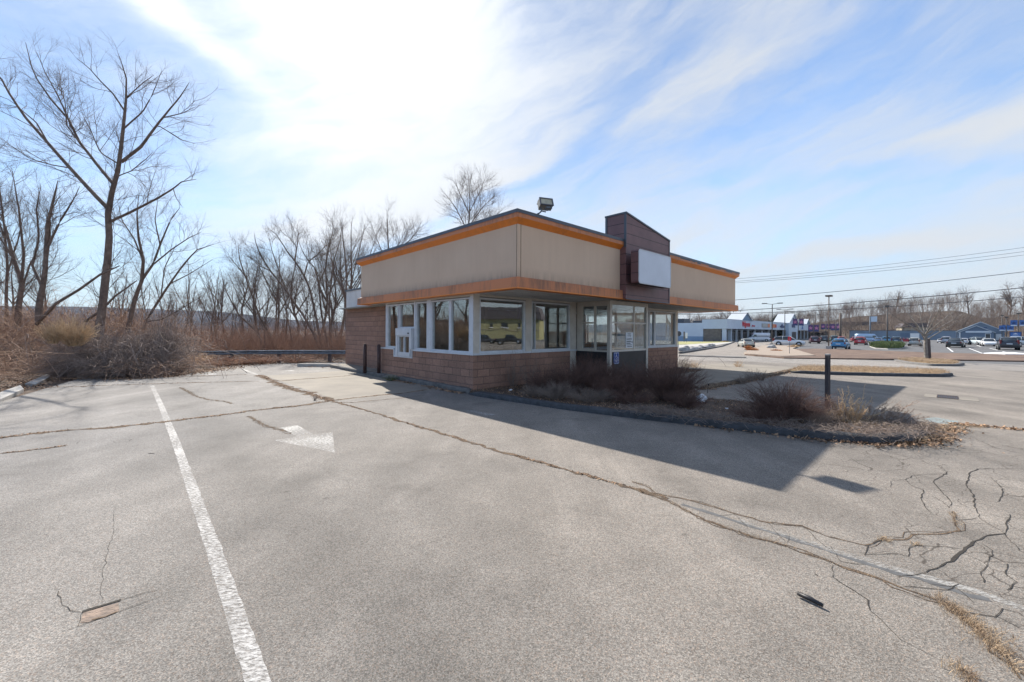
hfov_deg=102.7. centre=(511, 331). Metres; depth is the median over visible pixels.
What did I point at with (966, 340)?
parked car
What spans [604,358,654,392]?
leafless shrub
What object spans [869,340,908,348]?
ground cover
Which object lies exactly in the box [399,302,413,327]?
window
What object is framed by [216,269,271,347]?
bare tree
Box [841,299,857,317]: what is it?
bare tree
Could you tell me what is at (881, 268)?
overhead cable
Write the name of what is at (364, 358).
bollard
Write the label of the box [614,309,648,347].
window
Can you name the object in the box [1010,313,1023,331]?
lamp post
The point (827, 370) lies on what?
timber post
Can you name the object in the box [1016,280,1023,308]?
bare tree
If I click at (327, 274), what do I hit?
bare tree
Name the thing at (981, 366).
street
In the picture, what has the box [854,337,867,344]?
parked car
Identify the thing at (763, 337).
parked van
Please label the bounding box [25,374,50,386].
kerb slab
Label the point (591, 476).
joint debris
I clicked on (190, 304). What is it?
bare tree
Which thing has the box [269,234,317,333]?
bare tree
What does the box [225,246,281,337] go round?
bare tree
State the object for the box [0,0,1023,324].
sky
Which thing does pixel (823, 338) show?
parked car
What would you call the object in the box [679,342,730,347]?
footpath
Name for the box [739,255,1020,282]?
overhead cable
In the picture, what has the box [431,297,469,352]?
window
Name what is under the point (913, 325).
house
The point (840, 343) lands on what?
parked car
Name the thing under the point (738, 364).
dry weed
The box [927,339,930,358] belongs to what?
leaning post
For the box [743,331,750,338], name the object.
shop window
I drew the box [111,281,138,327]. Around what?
bare tree
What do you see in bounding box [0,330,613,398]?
ground
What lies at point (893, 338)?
parked car
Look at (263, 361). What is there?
tall dry grass
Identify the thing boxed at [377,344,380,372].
bollard
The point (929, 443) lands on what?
fallen leaves
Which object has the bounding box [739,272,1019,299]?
overhead cable
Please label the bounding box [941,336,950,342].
parked car
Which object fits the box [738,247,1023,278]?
overhead cable
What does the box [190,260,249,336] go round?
bare tree
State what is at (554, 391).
leafless shrub
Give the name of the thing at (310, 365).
parking stop
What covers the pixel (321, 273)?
bare tree
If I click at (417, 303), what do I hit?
window
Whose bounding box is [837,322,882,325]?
house
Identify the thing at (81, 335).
tall dry grass
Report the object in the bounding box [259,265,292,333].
bare tree
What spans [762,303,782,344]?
lamp post
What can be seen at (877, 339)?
parked car
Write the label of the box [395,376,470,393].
kerb
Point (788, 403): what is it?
leafless shrub
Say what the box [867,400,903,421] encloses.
bristly weed
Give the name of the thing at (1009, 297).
bare tree
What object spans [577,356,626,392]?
leafless shrub
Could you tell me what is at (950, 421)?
paint patch
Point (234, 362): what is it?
tall dry grass
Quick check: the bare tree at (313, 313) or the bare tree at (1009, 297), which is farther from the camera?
the bare tree at (1009, 297)
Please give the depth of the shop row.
191.43 m
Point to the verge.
(858, 354)
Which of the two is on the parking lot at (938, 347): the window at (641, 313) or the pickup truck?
the pickup truck
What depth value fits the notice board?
94.99 m
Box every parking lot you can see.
[0,359,1023,681]
[188,333,1023,364]
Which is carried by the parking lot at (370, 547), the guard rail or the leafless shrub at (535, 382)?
the guard rail
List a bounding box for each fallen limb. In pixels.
[35,266,118,325]
[84,280,136,321]
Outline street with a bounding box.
[310,345,1023,370]
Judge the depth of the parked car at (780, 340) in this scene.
76.20 m
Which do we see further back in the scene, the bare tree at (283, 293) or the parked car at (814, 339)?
the parked car at (814, 339)
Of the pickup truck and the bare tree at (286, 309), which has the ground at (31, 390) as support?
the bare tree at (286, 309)
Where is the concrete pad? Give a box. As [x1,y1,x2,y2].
[330,363,397,378]
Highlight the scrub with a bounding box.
[30,320,343,340]
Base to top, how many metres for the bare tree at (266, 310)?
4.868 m
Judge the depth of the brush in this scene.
24.71 m
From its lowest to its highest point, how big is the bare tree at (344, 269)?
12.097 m
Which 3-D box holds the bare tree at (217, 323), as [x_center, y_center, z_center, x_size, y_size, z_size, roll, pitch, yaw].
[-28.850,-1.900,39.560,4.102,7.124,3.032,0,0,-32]
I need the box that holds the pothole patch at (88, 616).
[80,603,118,622]
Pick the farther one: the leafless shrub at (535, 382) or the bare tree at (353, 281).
the bare tree at (353, 281)
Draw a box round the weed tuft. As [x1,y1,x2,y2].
[382,376,397,380]
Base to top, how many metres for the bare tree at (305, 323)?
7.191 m
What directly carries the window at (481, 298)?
in the restaurant building
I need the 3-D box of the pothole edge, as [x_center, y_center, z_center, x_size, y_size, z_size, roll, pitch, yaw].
[-2.400,1.605,2.395,0.164,0.001,0.028,0,0,-42]
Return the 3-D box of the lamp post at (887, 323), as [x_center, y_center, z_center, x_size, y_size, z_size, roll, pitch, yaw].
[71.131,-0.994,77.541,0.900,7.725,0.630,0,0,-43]
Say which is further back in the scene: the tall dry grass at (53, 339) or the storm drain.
the tall dry grass at (53, 339)
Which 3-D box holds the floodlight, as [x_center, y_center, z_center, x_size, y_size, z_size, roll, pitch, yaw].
[0.638,-2.864,9.528,0.642,0.464,0.344,0,0,-9]
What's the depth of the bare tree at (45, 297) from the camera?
30.58 m
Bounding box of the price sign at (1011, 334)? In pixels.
[1009,332,1021,336]
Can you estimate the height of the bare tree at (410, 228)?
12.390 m
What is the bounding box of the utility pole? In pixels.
[839,313,841,335]
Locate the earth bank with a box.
[0,339,185,380]
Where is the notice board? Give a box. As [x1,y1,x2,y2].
[910,333,918,337]
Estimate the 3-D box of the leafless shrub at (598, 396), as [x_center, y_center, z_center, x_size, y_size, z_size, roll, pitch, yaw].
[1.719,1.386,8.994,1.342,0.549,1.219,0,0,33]
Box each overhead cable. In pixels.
[589,287,1023,316]
[664,296,1023,314]
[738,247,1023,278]
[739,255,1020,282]
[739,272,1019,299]
[745,251,1023,280]
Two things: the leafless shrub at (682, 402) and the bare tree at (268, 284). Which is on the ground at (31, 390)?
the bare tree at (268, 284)
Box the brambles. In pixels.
[0,272,237,386]
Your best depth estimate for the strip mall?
120.51 m
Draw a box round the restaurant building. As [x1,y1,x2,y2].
[339,208,739,389]
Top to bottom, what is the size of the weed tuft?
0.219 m
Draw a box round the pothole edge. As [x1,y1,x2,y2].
[82,599,120,612]
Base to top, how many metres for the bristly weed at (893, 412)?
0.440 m
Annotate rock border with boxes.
[678,344,715,350]
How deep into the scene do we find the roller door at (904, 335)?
160.82 m
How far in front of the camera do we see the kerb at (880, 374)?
17.51 m
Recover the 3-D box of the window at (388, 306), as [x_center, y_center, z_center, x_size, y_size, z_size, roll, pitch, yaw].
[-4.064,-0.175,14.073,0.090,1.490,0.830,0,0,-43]
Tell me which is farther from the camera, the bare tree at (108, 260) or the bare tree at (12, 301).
the bare tree at (12, 301)
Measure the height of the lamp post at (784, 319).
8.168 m
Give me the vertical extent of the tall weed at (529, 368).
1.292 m
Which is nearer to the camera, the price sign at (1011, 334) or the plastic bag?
the plastic bag
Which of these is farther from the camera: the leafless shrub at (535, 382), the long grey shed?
the long grey shed
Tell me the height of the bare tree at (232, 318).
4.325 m
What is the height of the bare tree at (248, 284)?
8.632 m
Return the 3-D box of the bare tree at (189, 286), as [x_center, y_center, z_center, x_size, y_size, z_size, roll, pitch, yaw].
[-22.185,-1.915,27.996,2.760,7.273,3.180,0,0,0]
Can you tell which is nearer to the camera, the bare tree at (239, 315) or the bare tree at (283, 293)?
the bare tree at (239, 315)
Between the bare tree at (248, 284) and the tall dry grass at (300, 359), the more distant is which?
the bare tree at (248, 284)
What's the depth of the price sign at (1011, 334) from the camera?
83.90 m
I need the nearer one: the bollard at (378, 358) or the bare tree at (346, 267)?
the bollard at (378, 358)
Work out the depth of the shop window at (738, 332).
130.87 m
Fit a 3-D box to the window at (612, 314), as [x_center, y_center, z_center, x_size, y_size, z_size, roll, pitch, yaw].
[5.094,-0.115,21.412,0.090,1.520,2.800,0,0,-43]
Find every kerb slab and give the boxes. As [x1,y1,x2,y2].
[0,385,23,401]
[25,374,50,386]
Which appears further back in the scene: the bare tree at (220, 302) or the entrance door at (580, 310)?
the bare tree at (220, 302)
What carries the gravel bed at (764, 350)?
on the parking lot at (938, 347)
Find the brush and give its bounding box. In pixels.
[134,313,345,360]
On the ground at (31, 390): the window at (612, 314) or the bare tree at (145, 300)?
the bare tree at (145, 300)
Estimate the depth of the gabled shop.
122.98 m
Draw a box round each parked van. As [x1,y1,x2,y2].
[746,333,770,341]
[855,334,876,340]
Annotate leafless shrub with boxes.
[518,383,550,396]
[520,362,563,390]
[531,378,581,399]
[540,361,598,392]
[565,386,620,403]
[566,350,612,386]
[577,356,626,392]
[589,364,645,399]
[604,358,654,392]
[607,385,659,404]
[627,349,716,401]
[660,385,716,407]
[724,399,789,422]
[728,372,846,423]
[795,398,847,423]
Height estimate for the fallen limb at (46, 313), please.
2.456 m
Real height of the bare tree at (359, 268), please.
12.426 m
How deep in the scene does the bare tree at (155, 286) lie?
29.26 m
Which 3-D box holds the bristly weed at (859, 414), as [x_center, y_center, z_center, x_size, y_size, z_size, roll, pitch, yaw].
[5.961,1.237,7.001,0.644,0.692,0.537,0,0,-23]
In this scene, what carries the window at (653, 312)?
in the restaurant building
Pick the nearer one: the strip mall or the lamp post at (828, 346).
the lamp post at (828, 346)
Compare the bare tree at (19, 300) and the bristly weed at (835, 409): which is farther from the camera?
the bare tree at (19, 300)
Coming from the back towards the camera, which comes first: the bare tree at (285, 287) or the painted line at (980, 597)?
the bare tree at (285, 287)
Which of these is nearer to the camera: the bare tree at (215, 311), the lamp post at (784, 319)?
the bare tree at (215, 311)
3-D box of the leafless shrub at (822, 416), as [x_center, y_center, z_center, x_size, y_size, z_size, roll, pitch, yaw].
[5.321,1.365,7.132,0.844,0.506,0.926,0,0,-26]
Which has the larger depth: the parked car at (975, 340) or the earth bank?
the parked car at (975, 340)
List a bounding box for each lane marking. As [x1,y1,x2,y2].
[151,386,270,681]
[742,520,1023,608]
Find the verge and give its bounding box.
[745,349,1023,361]
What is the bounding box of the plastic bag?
[698,394,706,401]
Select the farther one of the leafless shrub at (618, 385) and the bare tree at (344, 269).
the bare tree at (344, 269)
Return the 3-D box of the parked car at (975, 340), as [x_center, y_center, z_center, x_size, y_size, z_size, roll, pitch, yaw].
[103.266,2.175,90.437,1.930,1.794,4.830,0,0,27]
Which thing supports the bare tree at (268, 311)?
on the ground at (31, 390)
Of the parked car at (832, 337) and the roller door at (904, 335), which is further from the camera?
the roller door at (904, 335)
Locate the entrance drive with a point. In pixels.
(732, 349)
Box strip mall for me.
[617,312,810,341]
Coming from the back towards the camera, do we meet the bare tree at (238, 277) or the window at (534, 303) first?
the bare tree at (238, 277)
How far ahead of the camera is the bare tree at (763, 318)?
179.84 m
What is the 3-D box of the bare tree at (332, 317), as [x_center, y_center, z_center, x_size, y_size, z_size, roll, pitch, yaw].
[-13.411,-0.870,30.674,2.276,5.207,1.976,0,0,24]
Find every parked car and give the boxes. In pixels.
[737,339,754,346]
[772,336,805,346]
[808,336,819,343]
[820,336,827,341]
[829,335,837,341]
[831,339,850,348]
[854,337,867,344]
[872,337,884,340]
[891,336,902,341]
[908,338,922,345]
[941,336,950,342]
[946,338,965,347]
[962,338,968,344]
[969,337,983,344]
[980,338,996,345]
[996,337,1019,349]
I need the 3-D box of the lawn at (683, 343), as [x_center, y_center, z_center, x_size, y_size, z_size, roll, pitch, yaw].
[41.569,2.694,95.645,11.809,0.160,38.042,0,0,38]
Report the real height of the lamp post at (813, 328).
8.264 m
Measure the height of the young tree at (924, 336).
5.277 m
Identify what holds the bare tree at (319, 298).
on the ground at (31, 390)
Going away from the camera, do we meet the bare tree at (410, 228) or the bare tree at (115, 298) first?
the bare tree at (115, 298)
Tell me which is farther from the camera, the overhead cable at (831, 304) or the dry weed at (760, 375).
the overhead cable at (831, 304)
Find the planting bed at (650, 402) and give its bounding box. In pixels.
[469,368,901,432]
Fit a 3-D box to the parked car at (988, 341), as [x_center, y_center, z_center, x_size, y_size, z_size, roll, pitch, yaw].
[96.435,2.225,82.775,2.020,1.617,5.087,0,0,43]
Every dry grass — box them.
[33,318,72,343]
[44,312,100,346]
[180,356,1023,681]
[184,350,213,365]
[197,355,250,365]
[219,354,273,364]
[236,354,288,363]
[269,353,324,362]
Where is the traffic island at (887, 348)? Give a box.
[870,346,903,348]
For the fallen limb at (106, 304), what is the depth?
17.47 m
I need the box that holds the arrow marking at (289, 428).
[276,426,333,450]
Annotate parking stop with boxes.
[297,363,330,366]
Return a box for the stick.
[797,592,823,606]
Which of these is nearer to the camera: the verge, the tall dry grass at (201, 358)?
the tall dry grass at (201, 358)
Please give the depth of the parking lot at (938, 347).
70.29 m
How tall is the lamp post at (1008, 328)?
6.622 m
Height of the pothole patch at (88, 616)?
0.001 m
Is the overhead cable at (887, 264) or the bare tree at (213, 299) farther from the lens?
the overhead cable at (887, 264)
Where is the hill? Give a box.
[0,306,613,332]
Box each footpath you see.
[675,363,792,388]
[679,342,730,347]
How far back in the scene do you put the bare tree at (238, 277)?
38.48 m
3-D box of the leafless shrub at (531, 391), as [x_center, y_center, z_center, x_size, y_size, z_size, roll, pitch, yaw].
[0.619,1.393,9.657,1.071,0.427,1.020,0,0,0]
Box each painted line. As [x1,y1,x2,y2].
[682,504,787,537]
[786,536,991,601]
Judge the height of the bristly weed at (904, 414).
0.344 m
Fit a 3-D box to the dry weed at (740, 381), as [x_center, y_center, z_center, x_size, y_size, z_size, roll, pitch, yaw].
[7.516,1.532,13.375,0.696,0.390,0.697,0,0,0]
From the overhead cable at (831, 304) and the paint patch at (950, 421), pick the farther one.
the overhead cable at (831, 304)
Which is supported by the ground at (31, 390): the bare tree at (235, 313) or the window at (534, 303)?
the bare tree at (235, 313)
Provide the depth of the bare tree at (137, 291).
18.95 m
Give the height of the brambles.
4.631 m
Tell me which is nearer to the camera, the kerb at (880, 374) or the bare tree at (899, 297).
the kerb at (880, 374)
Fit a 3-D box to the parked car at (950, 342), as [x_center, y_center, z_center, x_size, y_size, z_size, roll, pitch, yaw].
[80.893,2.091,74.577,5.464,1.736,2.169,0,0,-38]
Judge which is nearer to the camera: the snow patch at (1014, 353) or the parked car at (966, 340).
the snow patch at (1014, 353)
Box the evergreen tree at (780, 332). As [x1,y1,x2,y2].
[770,314,785,335]
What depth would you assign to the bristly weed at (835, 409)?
7.26 m
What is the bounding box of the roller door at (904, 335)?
[900,333,913,337]
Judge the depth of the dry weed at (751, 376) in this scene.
14.18 m
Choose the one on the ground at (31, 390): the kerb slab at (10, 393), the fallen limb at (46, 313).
the kerb slab at (10, 393)
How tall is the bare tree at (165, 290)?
5.443 m
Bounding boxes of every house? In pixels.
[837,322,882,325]
[896,323,932,329]
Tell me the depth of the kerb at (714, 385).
13.29 m
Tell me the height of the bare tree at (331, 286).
11.077 m
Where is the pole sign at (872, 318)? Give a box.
[869,316,876,333]
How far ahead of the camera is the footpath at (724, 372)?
17.81 m
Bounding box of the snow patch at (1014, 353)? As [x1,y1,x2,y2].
[984,352,1023,354]
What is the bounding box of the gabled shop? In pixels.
[956,322,1005,341]
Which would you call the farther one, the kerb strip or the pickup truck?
the pickup truck
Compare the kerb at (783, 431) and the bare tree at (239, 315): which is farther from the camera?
the bare tree at (239, 315)
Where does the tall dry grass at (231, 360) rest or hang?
on the ground at (31, 390)
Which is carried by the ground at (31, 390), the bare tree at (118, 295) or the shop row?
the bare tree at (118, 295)
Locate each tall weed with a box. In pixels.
[502,349,522,386]
[519,345,541,388]
[547,355,569,385]
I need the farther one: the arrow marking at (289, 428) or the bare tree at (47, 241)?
the bare tree at (47, 241)
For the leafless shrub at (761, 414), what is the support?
on the planting bed at (650, 402)
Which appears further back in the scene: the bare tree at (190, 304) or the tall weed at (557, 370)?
the bare tree at (190, 304)
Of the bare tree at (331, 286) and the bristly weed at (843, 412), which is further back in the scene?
the bare tree at (331, 286)
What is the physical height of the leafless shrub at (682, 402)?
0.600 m
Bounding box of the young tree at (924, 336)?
[885,296,978,358]
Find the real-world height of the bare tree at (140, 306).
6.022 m
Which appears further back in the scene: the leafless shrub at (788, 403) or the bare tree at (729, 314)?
the bare tree at (729, 314)
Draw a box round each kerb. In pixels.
[337,364,389,378]
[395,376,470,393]
[468,391,925,443]
[678,341,735,353]
[702,369,790,389]
[790,370,952,376]
[894,359,964,365]
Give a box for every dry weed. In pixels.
[733,360,744,366]
[734,374,753,383]
[742,370,761,381]
[754,368,769,379]
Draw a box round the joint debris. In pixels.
[0,374,668,499]
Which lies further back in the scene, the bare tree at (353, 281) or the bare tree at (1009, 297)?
the bare tree at (1009, 297)
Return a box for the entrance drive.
[678,341,770,355]
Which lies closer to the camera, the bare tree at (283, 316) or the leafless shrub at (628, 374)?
the leafless shrub at (628, 374)
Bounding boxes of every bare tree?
[0,26,224,344]
[0,119,58,325]
[0,150,69,328]
[0,159,101,324]
[0,247,57,318]
[4,251,72,331]
[74,297,98,324]
[88,180,221,332]
[93,274,134,327]
[97,271,143,325]
[110,271,144,316]
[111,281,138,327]
[123,286,153,321]
[127,268,155,325]
[138,271,177,332]
[141,224,243,329]
[151,286,189,326]
[154,288,189,325]
[160,254,217,329]
[170,277,207,347]
[174,270,203,345]
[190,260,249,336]
[192,263,231,337]
[192,290,219,332]
[196,284,230,340]
[198,269,234,350]
[199,293,230,341]
[204,229,283,348]
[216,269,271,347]
[219,296,249,343]
[223,255,275,330]
[224,294,246,332]
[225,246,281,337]
[235,217,320,349]
[240,269,271,348]
[246,238,306,326]
[248,274,282,354]
[253,288,286,354]
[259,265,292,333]
[260,208,345,348]
[260,254,302,347]
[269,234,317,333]
[273,302,292,333]
[275,275,299,355]
[286,259,325,347]
[287,206,353,346]
[289,270,321,340]
[294,228,353,331]
[303,225,357,331]
[304,202,355,348]
[305,286,328,336]
[306,208,389,322]
[314,203,371,333]
[315,225,369,332]
[318,285,344,333]
[322,295,339,344]
[337,256,360,312]
[361,192,435,252]
[434,159,512,225]
[721,308,743,318]
[757,308,771,320]
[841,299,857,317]
[888,289,905,304]
[956,283,979,313]
[996,279,1017,315]
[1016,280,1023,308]
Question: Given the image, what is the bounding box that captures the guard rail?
[189,350,345,361]
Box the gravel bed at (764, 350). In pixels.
[744,344,814,355]
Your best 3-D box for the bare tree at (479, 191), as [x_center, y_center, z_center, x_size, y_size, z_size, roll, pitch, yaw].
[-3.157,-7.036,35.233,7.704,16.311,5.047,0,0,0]
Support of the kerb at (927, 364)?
on the street
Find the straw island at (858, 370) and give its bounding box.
[790,366,948,373]
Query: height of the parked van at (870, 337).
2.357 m
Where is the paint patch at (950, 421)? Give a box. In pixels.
[924,417,957,423]
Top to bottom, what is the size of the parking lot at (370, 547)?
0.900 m
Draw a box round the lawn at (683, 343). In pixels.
[679,342,718,344]
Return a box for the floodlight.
[537,197,553,213]
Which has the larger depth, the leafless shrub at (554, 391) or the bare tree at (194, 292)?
the bare tree at (194, 292)
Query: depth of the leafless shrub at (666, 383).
9.08 m
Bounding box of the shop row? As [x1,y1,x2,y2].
[799,331,826,337]
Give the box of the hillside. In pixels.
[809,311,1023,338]
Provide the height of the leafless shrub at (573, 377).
1.049 m
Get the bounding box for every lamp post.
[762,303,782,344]
[776,309,788,335]
[793,312,803,339]
[808,315,818,335]
[820,317,830,328]
[825,295,832,348]
[831,319,838,335]
[885,305,889,340]
[999,317,1013,336]
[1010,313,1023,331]
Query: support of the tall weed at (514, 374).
on the planting bed at (650, 402)
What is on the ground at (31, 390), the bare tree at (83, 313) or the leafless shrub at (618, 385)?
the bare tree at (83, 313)
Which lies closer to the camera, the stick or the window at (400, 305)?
the stick
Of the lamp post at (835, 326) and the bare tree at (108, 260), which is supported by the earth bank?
the bare tree at (108, 260)
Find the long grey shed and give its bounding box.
[849,330,957,339]
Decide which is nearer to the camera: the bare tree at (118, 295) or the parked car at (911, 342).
the bare tree at (118, 295)
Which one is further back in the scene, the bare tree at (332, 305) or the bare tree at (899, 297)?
the bare tree at (899, 297)
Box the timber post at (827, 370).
[825,354,830,412]
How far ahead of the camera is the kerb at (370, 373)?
15.27 m
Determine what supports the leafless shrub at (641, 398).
on the planting bed at (650, 402)
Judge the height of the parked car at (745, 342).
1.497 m
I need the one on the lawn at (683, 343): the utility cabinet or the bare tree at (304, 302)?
the utility cabinet
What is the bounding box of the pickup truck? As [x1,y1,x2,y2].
[1012,336,1023,346]
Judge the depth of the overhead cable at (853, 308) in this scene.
43.85 m
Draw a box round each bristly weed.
[818,395,842,419]
[826,389,860,421]
[841,389,886,422]
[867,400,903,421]
[881,399,920,422]
[896,406,928,424]
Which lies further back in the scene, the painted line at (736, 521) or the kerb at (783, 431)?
the kerb at (783, 431)
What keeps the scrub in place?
on the ground at (31, 390)
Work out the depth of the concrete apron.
12.21 m
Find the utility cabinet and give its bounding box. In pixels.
[683,332,687,341]
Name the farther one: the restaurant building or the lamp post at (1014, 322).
the lamp post at (1014, 322)
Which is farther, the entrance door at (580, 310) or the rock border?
the rock border
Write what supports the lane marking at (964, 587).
on the parking lot at (370, 547)
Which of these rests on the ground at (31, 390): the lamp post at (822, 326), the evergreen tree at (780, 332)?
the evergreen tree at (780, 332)
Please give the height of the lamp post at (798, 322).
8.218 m
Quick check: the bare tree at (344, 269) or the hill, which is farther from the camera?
the hill
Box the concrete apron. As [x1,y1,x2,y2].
[268,371,438,399]
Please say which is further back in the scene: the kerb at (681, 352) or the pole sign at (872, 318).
the pole sign at (872, 318)
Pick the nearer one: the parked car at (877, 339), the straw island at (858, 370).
the straw island at (858, 370)
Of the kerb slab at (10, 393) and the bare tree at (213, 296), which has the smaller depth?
the kerb slab at (10, 393)
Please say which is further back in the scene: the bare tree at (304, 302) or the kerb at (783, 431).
the bare tree at (304, 302)
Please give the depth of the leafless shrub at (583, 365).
11.52 m
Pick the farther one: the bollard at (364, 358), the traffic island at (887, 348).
the traffic island at (887, 348)
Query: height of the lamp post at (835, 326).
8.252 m
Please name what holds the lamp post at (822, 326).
on the parking lot at (938, 347)
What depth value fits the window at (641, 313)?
20.21 m
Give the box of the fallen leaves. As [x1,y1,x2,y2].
[0,360,1023,491]
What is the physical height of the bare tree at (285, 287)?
9.647 m
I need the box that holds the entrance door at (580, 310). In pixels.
[577,306,596,349]
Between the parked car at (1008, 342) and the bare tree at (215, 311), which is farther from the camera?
the parked car at (1008, 342)
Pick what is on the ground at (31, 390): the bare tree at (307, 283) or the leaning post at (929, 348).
the bare tree at (307, 283)
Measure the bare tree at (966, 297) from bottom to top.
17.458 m
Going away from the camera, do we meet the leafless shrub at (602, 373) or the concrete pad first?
the leafless shrub at (602, 373)
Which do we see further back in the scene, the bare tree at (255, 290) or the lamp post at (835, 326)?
the lamp post at (835, 326)
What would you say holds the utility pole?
on the parking lot at (938, 347)
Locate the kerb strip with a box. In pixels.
[680,355,745,357]
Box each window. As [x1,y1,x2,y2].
[387,304,398,347]
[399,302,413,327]
[416,301,426,349]
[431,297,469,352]
[479,297,525,352]
[532,301,569,350]
[587,314,631,343]
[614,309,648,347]
[635,313,670,344]
[649,310,675,346]
[734,330,740,339]
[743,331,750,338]
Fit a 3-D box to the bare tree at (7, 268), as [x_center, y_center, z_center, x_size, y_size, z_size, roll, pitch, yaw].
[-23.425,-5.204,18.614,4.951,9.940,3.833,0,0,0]
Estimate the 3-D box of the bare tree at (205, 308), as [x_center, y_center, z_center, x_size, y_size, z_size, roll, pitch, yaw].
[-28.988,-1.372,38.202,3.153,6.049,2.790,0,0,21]
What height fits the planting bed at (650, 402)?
0.227 m
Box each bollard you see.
[363,344,366,372]
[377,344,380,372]
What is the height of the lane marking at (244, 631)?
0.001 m
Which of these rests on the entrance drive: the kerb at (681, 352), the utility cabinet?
the kerb at (681, 352)
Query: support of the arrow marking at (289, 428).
on the parking lot at (370, 547)
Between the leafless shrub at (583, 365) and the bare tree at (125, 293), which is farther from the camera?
the bare tree at (125, 293)
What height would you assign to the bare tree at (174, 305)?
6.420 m
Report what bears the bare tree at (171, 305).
on the ground at (31, 390)
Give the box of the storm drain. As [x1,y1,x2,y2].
[924,394,979,401]

